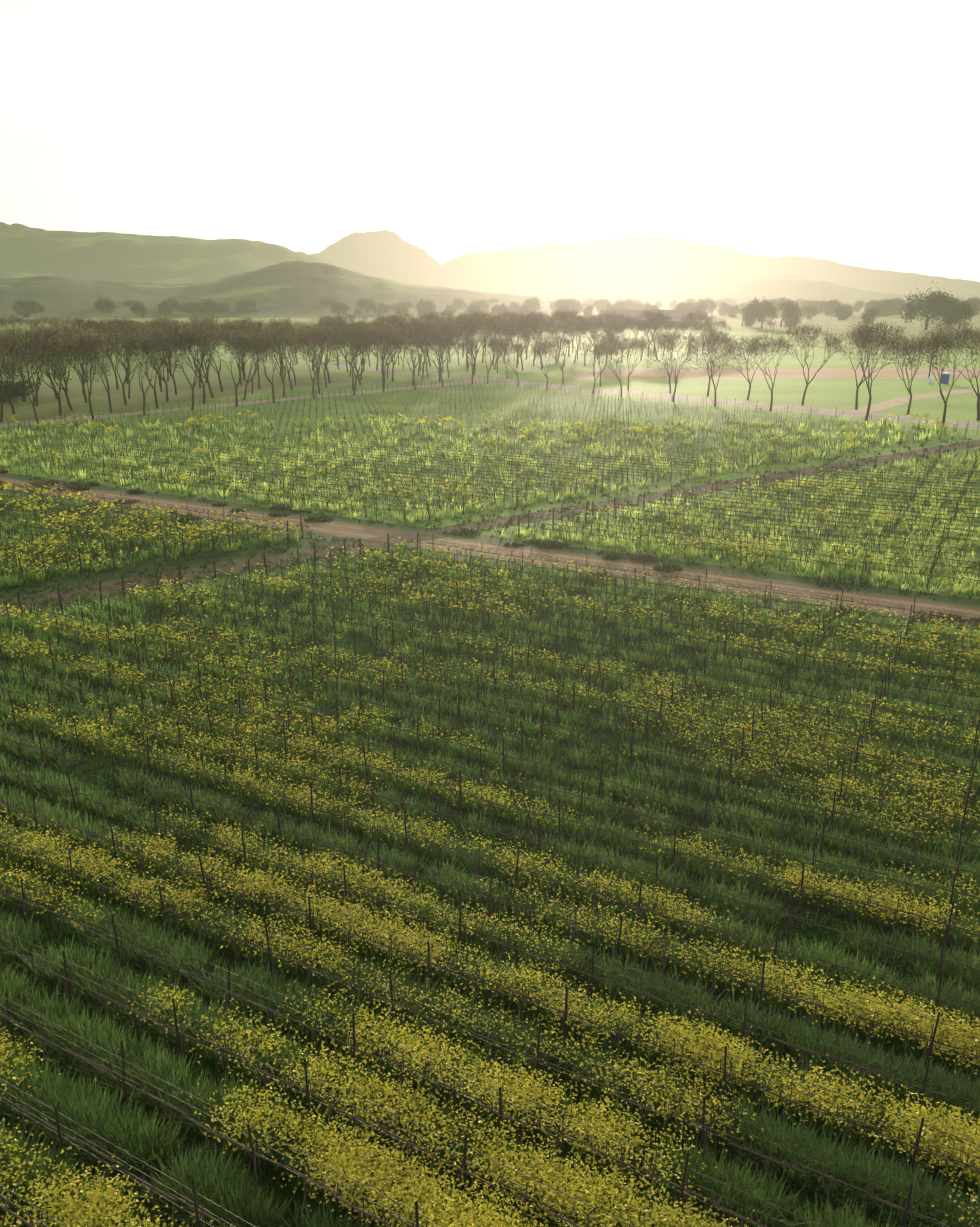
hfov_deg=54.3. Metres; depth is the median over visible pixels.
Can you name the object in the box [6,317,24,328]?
bare tree
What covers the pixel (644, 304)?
oak tree
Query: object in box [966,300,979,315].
oak tree
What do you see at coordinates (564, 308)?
oak tree
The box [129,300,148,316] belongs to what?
oak tree
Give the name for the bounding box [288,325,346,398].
bare tree
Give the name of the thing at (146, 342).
bare tree
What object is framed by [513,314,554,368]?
bare tree
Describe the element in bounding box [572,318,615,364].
bare tree
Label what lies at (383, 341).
bare tree
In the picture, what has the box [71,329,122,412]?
bare tree
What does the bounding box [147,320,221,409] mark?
bare tree
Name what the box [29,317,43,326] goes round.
bare tree
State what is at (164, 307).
oak tree
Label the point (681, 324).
bare tree
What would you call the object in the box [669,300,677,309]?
oak tree
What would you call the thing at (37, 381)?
bare tree
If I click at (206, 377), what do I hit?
bare tree
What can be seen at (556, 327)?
bare tree
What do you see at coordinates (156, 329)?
bare tree
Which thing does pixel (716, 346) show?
bare tree
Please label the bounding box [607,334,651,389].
bare tree
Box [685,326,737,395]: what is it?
bare tree
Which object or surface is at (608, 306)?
oak tree
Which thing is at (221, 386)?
bare tree
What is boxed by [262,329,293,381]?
bare tree
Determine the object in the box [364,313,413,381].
bare tree
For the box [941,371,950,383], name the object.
toilet cabin
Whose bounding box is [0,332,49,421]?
bare tree
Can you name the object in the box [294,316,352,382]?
bare tree
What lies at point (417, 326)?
bare tree
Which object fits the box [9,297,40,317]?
oak tree
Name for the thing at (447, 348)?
bare tree
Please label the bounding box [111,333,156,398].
bare tree
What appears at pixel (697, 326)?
bare tree
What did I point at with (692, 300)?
oak tree
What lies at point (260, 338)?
bare tree
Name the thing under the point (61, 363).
bare tree
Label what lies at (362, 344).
bare tree
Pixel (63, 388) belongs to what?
bare tree
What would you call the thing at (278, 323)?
bare tree
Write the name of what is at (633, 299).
oak tree
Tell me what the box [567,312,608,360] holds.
bare tree
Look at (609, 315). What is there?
bare tree
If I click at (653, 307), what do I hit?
oak tree
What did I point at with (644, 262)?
hill range
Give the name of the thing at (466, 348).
bare tree
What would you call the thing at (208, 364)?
bare tree
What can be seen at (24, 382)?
leafy tree
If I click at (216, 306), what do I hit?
oak tree
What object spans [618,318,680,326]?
barn lean to
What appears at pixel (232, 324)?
bare tree
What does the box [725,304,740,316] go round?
oak tree
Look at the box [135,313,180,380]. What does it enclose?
bare tree
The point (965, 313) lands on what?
oak tree
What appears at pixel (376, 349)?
bare tree
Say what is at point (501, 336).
bare tree
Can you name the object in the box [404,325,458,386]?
bare tree
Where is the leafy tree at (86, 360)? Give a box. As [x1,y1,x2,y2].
[45,346,114,392]
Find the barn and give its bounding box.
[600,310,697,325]
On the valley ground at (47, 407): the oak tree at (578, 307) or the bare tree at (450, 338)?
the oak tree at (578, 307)
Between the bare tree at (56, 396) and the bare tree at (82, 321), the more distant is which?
the bare tree at (82, 321)
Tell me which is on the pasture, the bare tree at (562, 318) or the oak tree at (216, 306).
the bare tree at (562, 318)
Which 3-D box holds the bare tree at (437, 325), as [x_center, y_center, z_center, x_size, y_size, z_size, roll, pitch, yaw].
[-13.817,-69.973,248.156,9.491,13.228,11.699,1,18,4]
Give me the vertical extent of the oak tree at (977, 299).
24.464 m
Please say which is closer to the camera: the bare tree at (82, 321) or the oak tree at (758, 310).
the bare tree at (82, 321)
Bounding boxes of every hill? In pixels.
[0,260,555,317]
[474,286,673,304]
[659,278,979,307]
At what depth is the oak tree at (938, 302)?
548.71 m
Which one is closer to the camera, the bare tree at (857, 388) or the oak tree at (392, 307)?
the bare tree at (857, 388)
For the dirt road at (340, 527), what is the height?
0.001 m
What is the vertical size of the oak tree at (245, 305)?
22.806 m
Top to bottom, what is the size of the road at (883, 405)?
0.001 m
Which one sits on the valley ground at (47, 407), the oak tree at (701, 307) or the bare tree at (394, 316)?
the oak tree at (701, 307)
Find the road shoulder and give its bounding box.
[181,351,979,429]
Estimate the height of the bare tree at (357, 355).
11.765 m
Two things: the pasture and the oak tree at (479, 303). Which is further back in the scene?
the oak tree at (479, 303)
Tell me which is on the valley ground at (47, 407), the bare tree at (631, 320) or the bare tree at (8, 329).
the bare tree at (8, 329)
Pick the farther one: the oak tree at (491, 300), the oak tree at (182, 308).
the oak tree at (491, 300)
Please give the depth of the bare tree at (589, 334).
299.89 m
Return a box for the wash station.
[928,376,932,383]
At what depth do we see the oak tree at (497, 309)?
819.57 m
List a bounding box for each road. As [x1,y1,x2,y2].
[0,473,979,633]
[847,387,979,413]
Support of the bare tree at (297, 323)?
on the pasture
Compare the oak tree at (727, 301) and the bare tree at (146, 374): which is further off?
the oak tree at (727, 301)
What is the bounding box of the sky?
[0,0,979,281]
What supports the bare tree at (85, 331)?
on the valley ground at (47, 407)
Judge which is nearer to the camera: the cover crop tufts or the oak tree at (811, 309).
the cover crop tufts
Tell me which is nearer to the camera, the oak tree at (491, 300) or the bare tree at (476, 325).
the bare tree at (476, 325)
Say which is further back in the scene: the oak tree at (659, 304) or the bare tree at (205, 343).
the oak tree at (659, 304)
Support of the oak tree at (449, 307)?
on the valley ground at (47, 407)
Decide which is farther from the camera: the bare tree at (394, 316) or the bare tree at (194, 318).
the bare tree at (394, 316)
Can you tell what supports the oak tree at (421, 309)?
on the valley ground at (47, 407)
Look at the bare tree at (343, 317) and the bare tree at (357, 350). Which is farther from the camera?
the bare tree at (343, 317)
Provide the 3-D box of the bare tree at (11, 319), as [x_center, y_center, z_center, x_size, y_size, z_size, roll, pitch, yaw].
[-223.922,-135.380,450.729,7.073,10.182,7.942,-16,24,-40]
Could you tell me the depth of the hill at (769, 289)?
2091.51 m
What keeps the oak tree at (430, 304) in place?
on the valley ground at (47, 407)
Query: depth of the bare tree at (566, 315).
302.55 m
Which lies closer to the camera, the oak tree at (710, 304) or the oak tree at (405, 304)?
the oak tree at (710, 304)
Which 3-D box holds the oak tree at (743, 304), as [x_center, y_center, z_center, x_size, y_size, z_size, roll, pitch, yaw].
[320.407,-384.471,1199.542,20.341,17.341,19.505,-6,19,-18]
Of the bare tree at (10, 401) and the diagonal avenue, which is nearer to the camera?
the diagonal avenue
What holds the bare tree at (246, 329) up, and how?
on the valley ground at (47, 407)
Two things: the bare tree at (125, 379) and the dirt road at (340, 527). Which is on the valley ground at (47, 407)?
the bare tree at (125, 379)
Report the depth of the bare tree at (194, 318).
247.12 m
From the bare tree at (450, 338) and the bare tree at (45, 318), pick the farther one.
the bare tree at (45, 318)
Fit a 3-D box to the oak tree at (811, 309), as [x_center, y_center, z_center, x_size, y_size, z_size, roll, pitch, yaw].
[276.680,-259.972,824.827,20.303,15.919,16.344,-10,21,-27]
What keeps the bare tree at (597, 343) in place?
on the pasture
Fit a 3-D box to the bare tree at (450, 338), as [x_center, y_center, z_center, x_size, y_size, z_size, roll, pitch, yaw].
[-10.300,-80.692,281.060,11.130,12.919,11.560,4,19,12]
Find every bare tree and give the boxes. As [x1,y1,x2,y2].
[0,316,21,381]
[0,322,85,417]
[0,326,24,378]
[0,331,29,413]
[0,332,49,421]
[0,343,64,422]
[3,321,61,398]
[6,316,18,327]
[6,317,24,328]
[15,324,72,405]
[19,325,88,409]
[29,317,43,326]
[35,316,52,330]
[39,317,90,402]
[45,327,110,419]
[46,328,70,392]
[49,315,67,324]
[51,314,100,381]
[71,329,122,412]
[76,332,107,374]
[86,316,141,389]
[86,324,171,404]
[92,315,134,383]
[94,318,137,371]
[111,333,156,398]
[113,326,188,408]
[116,330,184,414]
[123,315,181,385]
[127,322,169,391]
[130,323,186,400]
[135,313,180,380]
[143,313,209,394]
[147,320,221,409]
[162,319,225,403]
[165,321,224,397]
[171,319,226,391]
[182,314,226,387]
[188,312,224,369]
[194,321,234,377]
[197,334,226,382]
[199,329,264,406]
[214,316,261,379]
[220,322,278,384]
[221,329,278,399]
[222,321,247,375]
[229,315,270,388]
[234,316,266,370]
[240,327,303,402]
[244,329,280,393]
[254,319,300,389]
[255,314,300,375]
[261,328,306,396]
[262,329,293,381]
[264,329,302,385]
[267,319,294,372]
[284,319,313,363]
[285,326,315,374]
[288,322,335,393]
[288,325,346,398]
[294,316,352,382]
[296,321,327,370]
[298,326,339,387]
[298,340,336,377]
[308,314,345,364]
[316,315,343,359]
[325,322,391,394]
[326,318,373,384]
[327,328,371,390]
[329,312,373,372]
[337,321,381,379]
[349,329,377,376]
[351,321,389,370]
[353,322,410,391]
[357,321,380,366]
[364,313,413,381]
[365,325,402,387]
[367,327,408,377]
[369,322,408,359]
[373,311,403,361]
[373,312,400,353]
[382,339,407,368]
[383,325,430,389]
[385,309,416,356]
[396,318,447,384]
[399,317,441,379]
[402,310,444,365]
[404,317,438,375]
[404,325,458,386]
[408,336,447,377]
[408,341,429,369]
[410,319,467,381]
[420,308,456,358]
[422,319,448,356]
[422,327,463,363]
[430,322,475,376]
[432,336,458,372]
[441,318,492,374]
[443,315,503,383]
[444,318,471,361]
[448,311,491,367]
[452,310,484,371]
[457,338,478,369]
[469,311,509,365]
[469,334,506,383]
[473,309,499,362]
[484,319,524,372]
[486,324,518,369]
[490,340,527,386]
[492,308,518,354]
[492,311,542,370]
[498,325,535,367]
[498,337,522,377]
[503,312,545,363]
[508,311,557,365]
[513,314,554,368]
[516,313,544,359]
[521,310,547,354]
[525,340,563,389]
[529,320,557,357]
[531,313,570,360]
[536,334,578,382]
[538,322,580,366]
[540,322,571,363]
[545,310,577,349]
[548,308,586,356]
[559,319,595,362]
[561,313,591,358]
[562,313,587,352]
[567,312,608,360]
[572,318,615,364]
[576,322,602,357]
[577,330,625,386]
[579,340,621,393]
[589,338,634,396]
[591,322,627,363]
[599,308,629,339]
[601,312,629,355]
[603,319,627,359]
[607,321,638,361]
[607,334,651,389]
[623,314,644,357]
[629,306,671,356]
[634,319,664,359]
[636,310,670,353]
[636,315,667,354]
[639,326,681,392]
[642,332,709,401]
[644,313,677,355]
[655,321,689,356]
[672,319,702,355]
[681,308,715,352]
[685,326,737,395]
[685,332,746,406]
[692,318,711,352]
[704,318,731,352]
[705,332,776,399]
[733,330,797,410]
[778,321,847,404]
[829,318,920,409]
[842,319,916,420]
[878,328,943,414]
[908,320,979,428]
[924,323,979,420]
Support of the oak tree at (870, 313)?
on the valley ground at (47, 407)
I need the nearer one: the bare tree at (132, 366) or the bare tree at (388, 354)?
the bare tree at (132, 366)
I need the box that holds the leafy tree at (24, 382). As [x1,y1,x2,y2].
[0,325,77,401]
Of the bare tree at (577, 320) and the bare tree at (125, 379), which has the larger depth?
the bare tree at (577, 320)
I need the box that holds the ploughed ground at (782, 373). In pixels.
[564,368,979,378]
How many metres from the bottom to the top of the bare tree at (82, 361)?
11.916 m
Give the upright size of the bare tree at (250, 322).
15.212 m
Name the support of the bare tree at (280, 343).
on the valley ground at (47, 407)
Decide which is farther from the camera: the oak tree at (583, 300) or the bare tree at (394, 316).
the oak tree at (583, 300)
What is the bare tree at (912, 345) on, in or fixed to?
on the pasture
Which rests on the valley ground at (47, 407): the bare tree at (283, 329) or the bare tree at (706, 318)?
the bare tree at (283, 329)
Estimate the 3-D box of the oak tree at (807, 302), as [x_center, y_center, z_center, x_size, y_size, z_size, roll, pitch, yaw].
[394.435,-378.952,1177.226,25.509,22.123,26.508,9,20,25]
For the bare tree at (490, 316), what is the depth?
261.21 m
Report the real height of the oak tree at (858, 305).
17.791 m
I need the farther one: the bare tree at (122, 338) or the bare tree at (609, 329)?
the bare tree at (609, 329)
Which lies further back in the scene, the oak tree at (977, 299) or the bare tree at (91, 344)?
the oak tree at (977, 299)
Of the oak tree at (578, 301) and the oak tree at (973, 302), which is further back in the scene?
the oak tree at (578, 301)
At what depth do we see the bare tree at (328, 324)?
276.17 m
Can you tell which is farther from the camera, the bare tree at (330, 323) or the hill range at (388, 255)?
the hill range at (388, 255)
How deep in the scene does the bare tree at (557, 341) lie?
210.22 m
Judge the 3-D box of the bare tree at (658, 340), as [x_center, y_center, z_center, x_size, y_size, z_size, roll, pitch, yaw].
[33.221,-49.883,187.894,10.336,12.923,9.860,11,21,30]
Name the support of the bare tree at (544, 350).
on the pasture
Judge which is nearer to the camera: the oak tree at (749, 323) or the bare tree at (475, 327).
the bare tree at (475, 327)
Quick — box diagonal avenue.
[0,440,979,612]
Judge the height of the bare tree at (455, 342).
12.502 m
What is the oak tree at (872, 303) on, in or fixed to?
on the valley ground at (47, 407)
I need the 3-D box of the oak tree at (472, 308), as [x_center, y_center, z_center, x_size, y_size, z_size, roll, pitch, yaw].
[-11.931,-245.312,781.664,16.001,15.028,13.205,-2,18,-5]
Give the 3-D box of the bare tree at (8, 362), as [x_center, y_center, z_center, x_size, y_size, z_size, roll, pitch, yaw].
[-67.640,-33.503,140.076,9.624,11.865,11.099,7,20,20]
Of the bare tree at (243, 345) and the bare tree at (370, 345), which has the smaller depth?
the bare tree at (243, 345)
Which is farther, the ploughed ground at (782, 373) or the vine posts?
the ploughed ground at (782, 373)
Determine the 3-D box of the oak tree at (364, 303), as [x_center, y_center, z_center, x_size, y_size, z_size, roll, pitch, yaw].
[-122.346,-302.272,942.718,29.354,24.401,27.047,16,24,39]
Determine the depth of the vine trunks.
40.23 m
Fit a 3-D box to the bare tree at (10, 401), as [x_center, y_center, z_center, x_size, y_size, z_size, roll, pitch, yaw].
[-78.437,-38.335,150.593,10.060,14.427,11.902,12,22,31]
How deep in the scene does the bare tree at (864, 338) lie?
141.79 m
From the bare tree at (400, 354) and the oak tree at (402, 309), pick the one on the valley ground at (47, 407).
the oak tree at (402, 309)
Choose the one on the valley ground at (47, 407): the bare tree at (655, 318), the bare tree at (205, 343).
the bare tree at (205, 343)
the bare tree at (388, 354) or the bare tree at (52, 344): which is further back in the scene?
the bare tree at (388, 354)
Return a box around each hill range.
[0,222,332,283]
[310,230,486,289]
[441,233,979,295]
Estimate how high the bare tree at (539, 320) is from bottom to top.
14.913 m
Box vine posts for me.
[0,378,979,1226]
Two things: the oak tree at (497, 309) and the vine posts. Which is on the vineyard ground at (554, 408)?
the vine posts
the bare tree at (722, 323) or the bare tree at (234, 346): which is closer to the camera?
the bare tree at (234, 346)
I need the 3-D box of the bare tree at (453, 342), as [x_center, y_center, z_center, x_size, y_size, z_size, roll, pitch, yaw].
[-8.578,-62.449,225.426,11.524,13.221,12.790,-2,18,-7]
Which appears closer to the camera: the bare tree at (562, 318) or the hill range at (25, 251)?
the bare tree at (562, 318)
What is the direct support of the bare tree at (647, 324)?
on the pasture
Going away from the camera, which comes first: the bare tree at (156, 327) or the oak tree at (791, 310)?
the bare tree at (156, 327)
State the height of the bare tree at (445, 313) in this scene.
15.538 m
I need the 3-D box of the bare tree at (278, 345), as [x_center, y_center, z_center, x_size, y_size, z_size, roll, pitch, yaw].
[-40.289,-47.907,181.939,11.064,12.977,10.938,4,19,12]
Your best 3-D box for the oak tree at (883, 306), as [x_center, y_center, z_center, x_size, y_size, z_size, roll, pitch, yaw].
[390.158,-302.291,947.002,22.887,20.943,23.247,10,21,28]
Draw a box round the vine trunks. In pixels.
[0,395,979,1226]
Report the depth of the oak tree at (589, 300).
1437.08 m
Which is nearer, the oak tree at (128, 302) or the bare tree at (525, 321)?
the bare tree at (525, 321)
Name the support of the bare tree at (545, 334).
on the pasture
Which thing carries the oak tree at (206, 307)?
on the valley ground at (47, 407)
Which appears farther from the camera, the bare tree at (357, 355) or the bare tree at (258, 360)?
the bare tree at (357, 355)
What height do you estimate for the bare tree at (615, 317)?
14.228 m
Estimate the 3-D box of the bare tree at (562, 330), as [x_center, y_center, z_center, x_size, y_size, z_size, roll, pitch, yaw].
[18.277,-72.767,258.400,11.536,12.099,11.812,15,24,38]
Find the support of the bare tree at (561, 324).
on the pasture
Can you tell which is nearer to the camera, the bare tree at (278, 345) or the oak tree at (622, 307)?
the bare tree at (278, 345)
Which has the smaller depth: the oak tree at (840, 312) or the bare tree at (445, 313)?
the bare tree at (445, 313)
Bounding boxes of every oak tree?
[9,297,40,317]
[34,302,45,310]
[93,296,115,312]
[122,296,138,304]
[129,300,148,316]
[157,299,172,313]
[166,297,180,308]
[180,302,194,310]
[183,298,203,312]
[199,298,218,311]
[210,299,226,312]
[219,302,229,311]
[235,298,260,312]
[330,300,349,316]
[353,294,377,313]
[376,302,388,312]
[387,304,395,309]
[394,305,408,315]
[398,300,415,306]
[414,298,435,315]
[417,307,427,315]
[445,304,456,312]
[453,297,468,306]
[468,305,484,315]
[469,297,490,310]
[488,297,498,301]
[490,304,509,315]
[508,301,520,312]
[513,305,522,315]
[519,306,531,313]
[522,298,538,311]
[523,296,542,310]
[553,298,577,314]
[557,303,571,313]
[569,297,580,312]
[569,302,581,313]
[580,297,591,304]
[581,303,586,311]
[582,304,593,316]
[586,297,595,308]
[592,297,611,313]
[605,303,620,309]
[615,302,627,309]
[617,300,633,309]
[631,303,642,309]
[632,298,641,304]
[639,303,649,309]
[643,305,659,309]
[654,300,662,308]
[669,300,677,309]
[674,301,694,309]
[686,298,696,308]
[692,303,708,320]
[694,297,717,315]
[714,300,724,309]
[717,302,729,315]
[721,297,736,308]
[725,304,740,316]
[739,302,748,311]
[739,306,757,325]
[742,297,780,327]
[770,296,785,314]
[776,299,803,326]
[799,303,817,319]
[800,299,816,308]
[806,301,817,313]
[817,299,839,313]
[822,299,840,315]
[834,304,851,319]
[841,303,854,315]
[853,300,863,311]
[860,306,879,323]
[865,297,879,308]
[874,298,894,316]
[884,305,896,315]
[888,295,905,314]
[895,301,906,314]
[899,281,964,329]
[941,297,975,328]
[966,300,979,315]
[973,297,979,313]
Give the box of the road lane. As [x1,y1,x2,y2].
[2,334,979,428]
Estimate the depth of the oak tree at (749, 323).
626.04 m
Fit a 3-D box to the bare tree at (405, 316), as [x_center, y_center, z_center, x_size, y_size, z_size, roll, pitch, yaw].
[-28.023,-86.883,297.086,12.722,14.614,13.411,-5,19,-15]
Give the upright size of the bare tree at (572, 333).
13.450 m
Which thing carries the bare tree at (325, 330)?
on the valley ground at (47, 407)
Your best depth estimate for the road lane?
179.54 m
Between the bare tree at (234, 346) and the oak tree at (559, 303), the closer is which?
the bare tree at (234, 346)
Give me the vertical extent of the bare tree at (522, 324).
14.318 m
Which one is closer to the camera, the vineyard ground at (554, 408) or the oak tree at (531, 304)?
the vineyard ground at (554, 408)
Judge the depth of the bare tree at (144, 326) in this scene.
189.42 m
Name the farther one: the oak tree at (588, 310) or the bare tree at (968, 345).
the oak tree at (588, 310)
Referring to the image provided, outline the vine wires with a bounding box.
[0,426,979,1226]
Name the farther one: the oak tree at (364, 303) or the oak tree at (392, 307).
the oak tree at (392, 307)
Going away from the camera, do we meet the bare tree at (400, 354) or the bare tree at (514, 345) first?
the bare tree at (514, 345)
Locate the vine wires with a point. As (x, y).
(522, 752)
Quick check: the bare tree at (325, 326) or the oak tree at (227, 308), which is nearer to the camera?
the bare tree at (325, 326)
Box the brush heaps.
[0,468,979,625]
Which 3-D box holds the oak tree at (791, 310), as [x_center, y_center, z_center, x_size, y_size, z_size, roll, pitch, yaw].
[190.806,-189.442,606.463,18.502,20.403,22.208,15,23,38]
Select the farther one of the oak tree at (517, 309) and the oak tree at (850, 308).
the oak tree at (850, 308)
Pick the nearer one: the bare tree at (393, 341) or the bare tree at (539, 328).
the bare tree at (393, 341)
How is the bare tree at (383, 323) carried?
on the pasture
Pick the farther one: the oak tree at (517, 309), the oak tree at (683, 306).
the oak tree at (517, 309)
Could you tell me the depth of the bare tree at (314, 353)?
221.77 m
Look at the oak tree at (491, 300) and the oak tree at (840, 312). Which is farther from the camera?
the oak tree at (491, 300)
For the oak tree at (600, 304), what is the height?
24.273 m
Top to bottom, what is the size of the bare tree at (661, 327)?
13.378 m
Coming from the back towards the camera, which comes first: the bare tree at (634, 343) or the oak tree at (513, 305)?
the oak tree at (513, 305)
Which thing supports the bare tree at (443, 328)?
on the pasture
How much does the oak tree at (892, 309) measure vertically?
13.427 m
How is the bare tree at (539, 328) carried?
on the pasture
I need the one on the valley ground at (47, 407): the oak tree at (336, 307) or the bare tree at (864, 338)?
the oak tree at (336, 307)
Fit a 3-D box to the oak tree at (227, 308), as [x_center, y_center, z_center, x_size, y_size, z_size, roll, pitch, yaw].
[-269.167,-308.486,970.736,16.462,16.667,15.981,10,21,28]
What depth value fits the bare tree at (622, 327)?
277.12 m
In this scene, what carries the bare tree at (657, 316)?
on the pasture
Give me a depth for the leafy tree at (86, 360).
187.32 m
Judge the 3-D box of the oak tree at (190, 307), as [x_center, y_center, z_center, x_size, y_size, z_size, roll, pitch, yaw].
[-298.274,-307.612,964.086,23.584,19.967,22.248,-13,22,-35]
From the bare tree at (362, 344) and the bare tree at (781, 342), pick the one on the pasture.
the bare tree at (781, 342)
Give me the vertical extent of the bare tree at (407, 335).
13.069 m
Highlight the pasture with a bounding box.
[0,318,979,433]
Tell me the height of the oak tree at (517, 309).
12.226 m
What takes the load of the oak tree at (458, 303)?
on the valley ground at (47, 407)
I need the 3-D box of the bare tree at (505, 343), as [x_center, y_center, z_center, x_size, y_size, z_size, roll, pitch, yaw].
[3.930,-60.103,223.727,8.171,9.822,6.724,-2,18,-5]
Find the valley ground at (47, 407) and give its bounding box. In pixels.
[0,307,979,423]
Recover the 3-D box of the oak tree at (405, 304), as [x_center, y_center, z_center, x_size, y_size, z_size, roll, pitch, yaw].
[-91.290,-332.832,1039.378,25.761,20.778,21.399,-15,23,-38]
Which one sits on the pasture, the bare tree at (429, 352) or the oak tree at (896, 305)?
the bare tree at (429, 352)
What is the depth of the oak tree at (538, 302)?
1029.05 m
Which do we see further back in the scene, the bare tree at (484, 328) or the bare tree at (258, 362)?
the bare tree at (484, 328)
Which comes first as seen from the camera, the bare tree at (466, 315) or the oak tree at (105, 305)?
the bare tree at (466, 315)
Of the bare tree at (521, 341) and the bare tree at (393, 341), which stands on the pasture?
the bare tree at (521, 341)
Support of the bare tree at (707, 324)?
on the pasture
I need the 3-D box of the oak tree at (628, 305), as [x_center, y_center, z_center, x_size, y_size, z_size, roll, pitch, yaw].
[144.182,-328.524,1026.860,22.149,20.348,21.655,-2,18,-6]
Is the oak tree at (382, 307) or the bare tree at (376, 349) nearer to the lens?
the bare tree at (376, 349)
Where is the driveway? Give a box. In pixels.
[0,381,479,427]
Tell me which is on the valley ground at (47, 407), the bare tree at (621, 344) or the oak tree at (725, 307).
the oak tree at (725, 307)
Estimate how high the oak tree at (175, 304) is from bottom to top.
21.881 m
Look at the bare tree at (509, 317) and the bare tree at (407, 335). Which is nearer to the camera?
the bare tree at (407, 335)
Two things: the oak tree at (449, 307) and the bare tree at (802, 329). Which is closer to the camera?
the bare tree at (802, 329)
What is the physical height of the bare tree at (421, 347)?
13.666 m
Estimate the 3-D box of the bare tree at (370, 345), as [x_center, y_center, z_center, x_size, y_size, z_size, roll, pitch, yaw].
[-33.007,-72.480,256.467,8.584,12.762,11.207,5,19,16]
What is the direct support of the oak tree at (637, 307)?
on the valley ground at (47, 407)
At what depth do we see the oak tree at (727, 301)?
1584.11 m
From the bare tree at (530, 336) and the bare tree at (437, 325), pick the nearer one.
the bare tree at (437, 325)
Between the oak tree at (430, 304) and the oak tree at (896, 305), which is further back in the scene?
the oak tree at (896, 305)
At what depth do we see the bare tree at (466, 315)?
242.38 m
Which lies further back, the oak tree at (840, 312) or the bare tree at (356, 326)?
the oak tree at (840, 312)
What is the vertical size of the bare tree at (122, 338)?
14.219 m
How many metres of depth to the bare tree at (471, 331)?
205.13 m
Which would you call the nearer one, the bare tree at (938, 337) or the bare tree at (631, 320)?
the bare tree at (938, 337)
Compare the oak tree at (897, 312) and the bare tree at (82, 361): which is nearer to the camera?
the bare tree at (82, 361)
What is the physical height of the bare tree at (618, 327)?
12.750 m
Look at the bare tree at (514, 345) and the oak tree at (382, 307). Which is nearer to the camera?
the bare tree at (514, 345)
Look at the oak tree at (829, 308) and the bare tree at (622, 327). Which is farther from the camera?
the oak tree at (829, 308)
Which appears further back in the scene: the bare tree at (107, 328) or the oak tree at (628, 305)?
the oak tree at (628, 305)
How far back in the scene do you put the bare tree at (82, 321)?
211.01 m
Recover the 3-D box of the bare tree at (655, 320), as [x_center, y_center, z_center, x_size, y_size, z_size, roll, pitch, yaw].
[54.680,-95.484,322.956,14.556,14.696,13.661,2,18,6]
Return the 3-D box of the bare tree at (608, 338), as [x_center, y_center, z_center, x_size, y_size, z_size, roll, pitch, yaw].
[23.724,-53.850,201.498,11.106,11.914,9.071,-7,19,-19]
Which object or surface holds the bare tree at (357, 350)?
on the valley ground at (47, 407)
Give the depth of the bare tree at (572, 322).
276.76 m
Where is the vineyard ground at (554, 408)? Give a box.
[0,376,979,1226]
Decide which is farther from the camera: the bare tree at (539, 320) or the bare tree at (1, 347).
the bare tree at (539, 320)
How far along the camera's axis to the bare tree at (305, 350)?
232.89 m
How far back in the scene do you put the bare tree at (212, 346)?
223.19 m
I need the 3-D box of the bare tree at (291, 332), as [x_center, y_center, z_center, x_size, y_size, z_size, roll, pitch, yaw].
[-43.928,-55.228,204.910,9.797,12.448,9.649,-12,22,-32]
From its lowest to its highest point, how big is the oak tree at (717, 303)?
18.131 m
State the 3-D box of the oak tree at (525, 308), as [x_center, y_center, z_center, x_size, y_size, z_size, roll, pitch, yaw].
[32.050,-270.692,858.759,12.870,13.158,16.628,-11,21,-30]
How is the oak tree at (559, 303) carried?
on the valley ground at (47, 407)
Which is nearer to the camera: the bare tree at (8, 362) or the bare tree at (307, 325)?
the bare tree at (8, 362)
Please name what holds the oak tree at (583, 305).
on the valley ground at (47, 407)
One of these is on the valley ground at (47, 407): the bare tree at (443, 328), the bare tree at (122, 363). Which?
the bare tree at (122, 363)
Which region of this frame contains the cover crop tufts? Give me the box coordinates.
[0,408,979,1226]
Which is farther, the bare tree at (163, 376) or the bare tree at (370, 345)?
the bare tree at (370, 345)
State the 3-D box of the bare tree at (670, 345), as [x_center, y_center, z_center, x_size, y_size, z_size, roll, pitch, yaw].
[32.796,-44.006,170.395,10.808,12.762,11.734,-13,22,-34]
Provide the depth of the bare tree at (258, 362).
185.15 m
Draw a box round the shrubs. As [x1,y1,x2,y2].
[0,376,39,403]
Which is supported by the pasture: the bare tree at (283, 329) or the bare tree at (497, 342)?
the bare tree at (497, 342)

